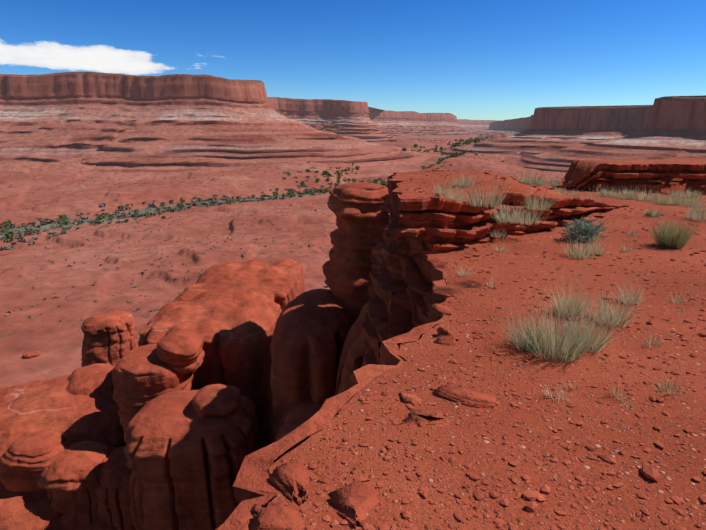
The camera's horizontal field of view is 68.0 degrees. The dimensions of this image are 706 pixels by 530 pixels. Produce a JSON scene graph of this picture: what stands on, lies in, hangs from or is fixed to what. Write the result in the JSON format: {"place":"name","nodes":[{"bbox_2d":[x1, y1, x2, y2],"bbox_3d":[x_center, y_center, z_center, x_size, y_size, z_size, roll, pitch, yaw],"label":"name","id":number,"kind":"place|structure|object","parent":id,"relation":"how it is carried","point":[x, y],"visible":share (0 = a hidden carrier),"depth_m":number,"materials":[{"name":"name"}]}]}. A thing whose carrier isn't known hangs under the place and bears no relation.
{"place":"outdoors","nodes":[
{"label":"outdoors","id":0,"kind":"place"},
{"bbox_2d":[0,375,125,470],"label":"dome","id":1,"kind":"structure","parent":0,"point":[52,404],"depth_m":15.09,"materials":[{"name":"stone"}]},
{"bbox_2d":[112,344,196,431],"bbox_3d":[-5.410,3.339,14.303,2.135,2.100,2.133,0,15,-1],"label":"boulder","id":2,"kind":"object","parent":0,"point":[143,376],"visible":0.52,"depth_m":13.39,"materials":[{"name":"red stone"}]},
{"bbox_2d":[0,134,566,386],"bbox_3d":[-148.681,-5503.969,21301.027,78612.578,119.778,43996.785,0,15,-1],"label":"valley floor","id":3,"kind":"structure","parent":0,"point":[56,343],"depth_m":586.91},
{"bbox_2d":[0,385,14,390],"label":"slope outcrop","id":4,"kind":"object","parent":3,"relation":"on","point":[4,387],"visible":0.1,"depth_m":243.22,"materials":[{"name":"stone"}]},
{"bbox_2d":[23,351,40,358],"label":"slope outcrop","id":5,"kind":"object","parent":3,"relation":"on","point":[29,355],"visible":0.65,"depth_m":280.07,"materials":[{"name":"stone"}]},
{"bbox_2d":[81,310,137,366],"bbox_3d":[-12.455,11.386,28.837,4.150,18.453,4.925,0,15,-1],"label":"knob","id":6,"kind":"object","parent":3,"relation":"on","point":[110,337],"visible":0.31,"depth_m":25.70,"materials":[{"name":"stone"}]},
{"bbox_2d":[0,181,379,236],"bbox_3d":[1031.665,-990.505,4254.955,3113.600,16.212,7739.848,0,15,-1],"label":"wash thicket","id":7,"kind":"object","parent":3,"relation":"on","point":[104,219],"depth_m":791.75,"materials":[{"name":"green plant"}]},
{"bbox_2d":[1,134,491,237],"bbox_3d":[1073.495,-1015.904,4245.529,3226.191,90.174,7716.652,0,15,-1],"label":"trees","id":8,"kind":"object","parent":3,"relation":"on","point":[179,205],"visible":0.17,"depth_m":1080.94,"materials":[{"name":"green plant"}]},
{"bbox_2d":[0,72,502,181],"bbox_3d":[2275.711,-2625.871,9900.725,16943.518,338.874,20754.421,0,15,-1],"label":"mesa","id":9,"kind":"structure","parent":3,"relation":"on","point":[122,127],"depth_m":1737.75,"materials":[{"name":"red stone"}]},
{"bbox_2d":[0,134,503,249],"bbox_3d":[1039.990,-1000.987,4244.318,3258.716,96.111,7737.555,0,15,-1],"label":"wash scrub","id":10,"kind":"object","parent":3,"relation":"on","point":[95,222],"visible":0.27,"depth_m":817.90,"materials":[{"name":"green plant"}]},
{"bbox_2d":[2,138,565,337],"bbox_3d":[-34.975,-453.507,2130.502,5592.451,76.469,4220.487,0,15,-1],"label":"scrub bushes","id":11,"kind":"object","parent":3,"relation":"on","point":[117,268],"visible":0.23,"depth_m":591.25,"materials":[{"name":"green plant"}]},
{"bbox_2d":[274,396,323,441],"bbox_3d":[-0.811,13.528,15.035,3.198,21.417,11.669,1,15,4],"label":"rock formation","id":12,"kind":"object","parent":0,"point":[294,417],"visible":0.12,"depth_m":11.88,"materials":[{"name":"red stone"}]},
{"bbox_2d":[0,0,705,120],"label":"sky","id":13,"kind":"structure","parent":0,"point":[496,60],"materials":[{"name":"blue"}]},
{"bbox_2d":[322,182,389,324],"bbox_3d":[0.210,0.249,14.943,2.210,5.151,2.382,0,15,-1],"label":"hoodoo","id":14,"kind":"object","parent":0,"point":[356,236],"visible":0.58,"depth_m":13.86,"materials":[{"name":"stone"}]},
{"bbox_2d":[334,279,455,395],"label":"rim cliff","id":15,"kind":"structure","parent":0,"point":[352,357],"depth_m":10.48,"materials":[{"name":"stone"}]},
{"bbox_2d":[0,481,63,529],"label":"dome","id":16,"kind":"structure","parent":15,"relation":"on","point":[27,511],"depth_m":12.74,"materials":[{"name":"stone"}]},
{"bbox_2d":[0,430,74,492],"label":"rock formation","id":17,"kind":"object","parent":16,"relation":"on","point":[26,460],"visible":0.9,"depth_m":13.08,"materials":[{"name":"stone"}]},
{"bbox_2d":[37,441,114,529],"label":"rock pillar","id":18,"kind":"structure","parent":15,"relation":"on","point":[68,480],"depth_m":12.91,"materials":[{"name":"stone"}]},
{"bbox_2d":[66,363,114,396],"bbox_3d":[-8.335,13.108,19.343,3.294,20.043,3.817,-9,17,-31],"label":"lump","id":19,"kind":"object","parent":15,"relation":"on","point":[94,380],"visible":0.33,"depth_m":16.37,"materials":[{"name":"stone"}]},
{"bbox_2d":[71,519,123,529],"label":"dome","id":20,"kind":"structure","parent":15,"relation":"on","point":[100,525],"depth_m":12.93,"materials":[{"name":"stone"}]},
{"bbox_2d":[89,446,135,529],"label":"rock pillar","id":21,"kind":"structure","parent":15,"relation":"on","point":[111,498],"depth_m":12.91,"materials":[{"name":"stone"}]},
{"bbox_2d":[124,390,258,529],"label":"pillar","id":22,"kind":"structure","parent":15,"relation":"on","point":[184,462],"depth_m":11.53,"materials":[{"name":"stone"}]},
{"bbox_2d":[192,384,240,417],"bbox_3d":[-3.219,3.533,12.383,1.118,1.298,1.165,0,15,-1],"label":"lump","id":23,"kind":"object","parent":22,"relation":"attached to","point":[219,400],"visible":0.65,"depth_m":11.97,"materials":[{"name":"stone"}]},
{"bbox_2d":[138,258,305,448],"bbox_3d":[-4.320,11.319,22.022,5.955,22.144,12.478,0,15,-1],"label":"rock formation","id":24,"kind":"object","parent":15,"relation":"on","point":[230,311],"depth_m":16.16,"materials":[{"name":"stone"}]},
{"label":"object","id":25,"kind":"object","parent":15,"relation":"on","visible":0},
{"bbox_2d":[156,330,204,374],"bbox_3d":[-4.598,2.259,14.026,1.153,0.930,1.367,0,15,-1],"label":"lump","id":26,"kind":"object","parent":25,"relation":"on","point":[181,352],"visible":0.92,"depth_m":13.54,"materials":[{"name":"stone"}]},
{"bbox_2d":[269,158,705,529],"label":"plateau ground","id":27,"kind":"structure","parent":0,"point":[687,489],"depth_m":3.17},
{"bbox_2d":[251,502,303,529],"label":"rock","id":28,"kind":"object","parent":27,"relation":"on","point":[272,516],"depth_m":2.16,"materials":[{"name":"stone"}]},
{"bbox_2d":[270,458,308,504],"bbox_3d":[-0.258,1.023,2.436,0.175,0.125,0.275,-11,18,-37],"label":"rock","id":29,"kind":"object","parent":27,"relation":"on","point":[288,479],"depth_m":2.42,"materials":[{"name":"stone"}]},
{"bbox_2d":[329,479,378,527],"bbox_3d":[0.028,1.056,2.316,0.235,0.133,0.246,-11,18,-36],"label":"rock","id":30,"kind":"object","parent":27,"relation":"on","point":[356,500],"depth_m":2.28,"materials":[{"name":"stone"}]},
{"bbox_2d":[400,392,421,405],"bbox_3d":[0.322,0.826,3.163,0.187,0.097,0.119,13,19,40],"label":"rock","id":31,"kind":"object","parent":27,"relation":"on","point":[413,400],"depth_m":3.12,"materials":[{"name":"stone"}]},
{"bbox_2d":[380,169,449,213],"bbox_3d":[1.772,-1.723,12.766,2.544,1.320,2.151,-12,19,-39],"label":"knob ledge","id":32,"kind":"object","parent":27,"relation":"on","point":[385,198],"visible":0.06,"depth_m":12.43,"materials":[{"name":"stone"}]},
{"bbox_2d":[399,410,450,426],"bbox_3d":[0.391,0.881,2.954,0.316,0.095,0.158,0,15,-1],"label":"rim slab","id":33,"kind":"object","parent":27,"relation":"on","point":[435,418],"depth_m":2.91,"materials":[{"name":"stone"}]},
{"bbox_2d":[430,303,452,319],"bbox_3d":[0.790,0.423,4.662,0.157,0.102,0.272,-7,16,-24],"label":"rim slab","id":34,"kind":"object","parent":27,"relation":"on","point":[438,311],"depth_m":4.62,"materials":[{"name":"stone"}]},
{"bbox_2d":[433,326,459,345],"bbox_3d":[0.729,0.578,4.050,0.191,0.148,0.217,4,15,16],"label":"rim slab","id":35,"kind":"object","parent":27,"relation":"on","point":[445,337],"depth_m":4.01,"materials":[{"name":"stone"}]},
{"bbox_2d":[216,158,688,529],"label":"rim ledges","id":36,"kind":"object","parent":27,"relation":"on","point":[406,293],"visible":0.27,"depth_m":6.67,"materials":[{"name":"stone"}]},
{"bbox_2d":[434,382,498,407],"bbox_3d":[0.693,0.812,3.192,0.384,0.102,0.187,9,17,31],"label":"rim slab","id":37,"kind":"object","parent":27,"relation":"on","point":[455,393],"depth_m":3.16,"materials":[{"name":"stone"}]},
{"bbox_2d":[276,170,705,529],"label":"loose stones","id":38,"kind":"object","parent":27,"relation":"on","point":[646,471],"visible":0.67,"depth_m":2.66,"materials":[{"name":"red stone"}]},
{"bbox_2d":[397,191,628,257],"bbox_3d":[3.148,-0.911,8.993,6.870,1.069,1.192,-12,19,-39],"label":"rock ledge","id":39,"kind":"object","parent":27,"relation":"on","point":[442,225],"visible":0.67,"depth_m":7.28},
{"bbox_2d":[487,171,608,242],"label":"sage shrubs","id":40,"kind":"object","parent":27,"relation":"on","point":[586,229],"visible":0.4,"depth_m":7.70,"materials":[{"name":"green plant"}]},
{"bbox_2d":[431,171,705,480],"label":"grass tufts","id":41,"kind":"object","parent":27,"relation":"on","point":[539,342],"visible":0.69,"depth_m":4.58,"materials":[{"name":"green plant"}]},
{"bbox_2d":[556,163,705,193],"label":"ledge","id":42,"kind":"object","parent":27,"relation":"on","point":[644,169],"visible":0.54,"depth_m":14.89,"materials":[{"name":"stone"}]},
{"bbox_2d":[647,219,696,247],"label":"broom shrubs","id":43,"kind":"object","parent":27,"relation":"on","point":[668,237],"visible":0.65,"depth_m":7.36,"materials":[{"name":"green plant"}]},
{"bbox_2d":[441,95,705,171],"bbox_3d":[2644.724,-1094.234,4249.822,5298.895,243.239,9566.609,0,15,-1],"label":"mesa","id":44,"kind":"structure","parent":0,"point":[559,139],"depth_m":2068.81,"materials":[{"name":"red stone"}]},
{"bbox_3d":[0.174,12.156,18.131,3.745,22.373,5.184,0,15,-1],"label":"hoodoo","id":45,"kind":"object","parent":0,"visible":0},
{"bbox_2d":[269,289,351,443],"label":"rock pillar","id":46,"kind":"structure","parent":45,"relation":"attached to","point":[311,330],"depth_m":12.46,"materials":[{"name":"red stone"}]}
]}

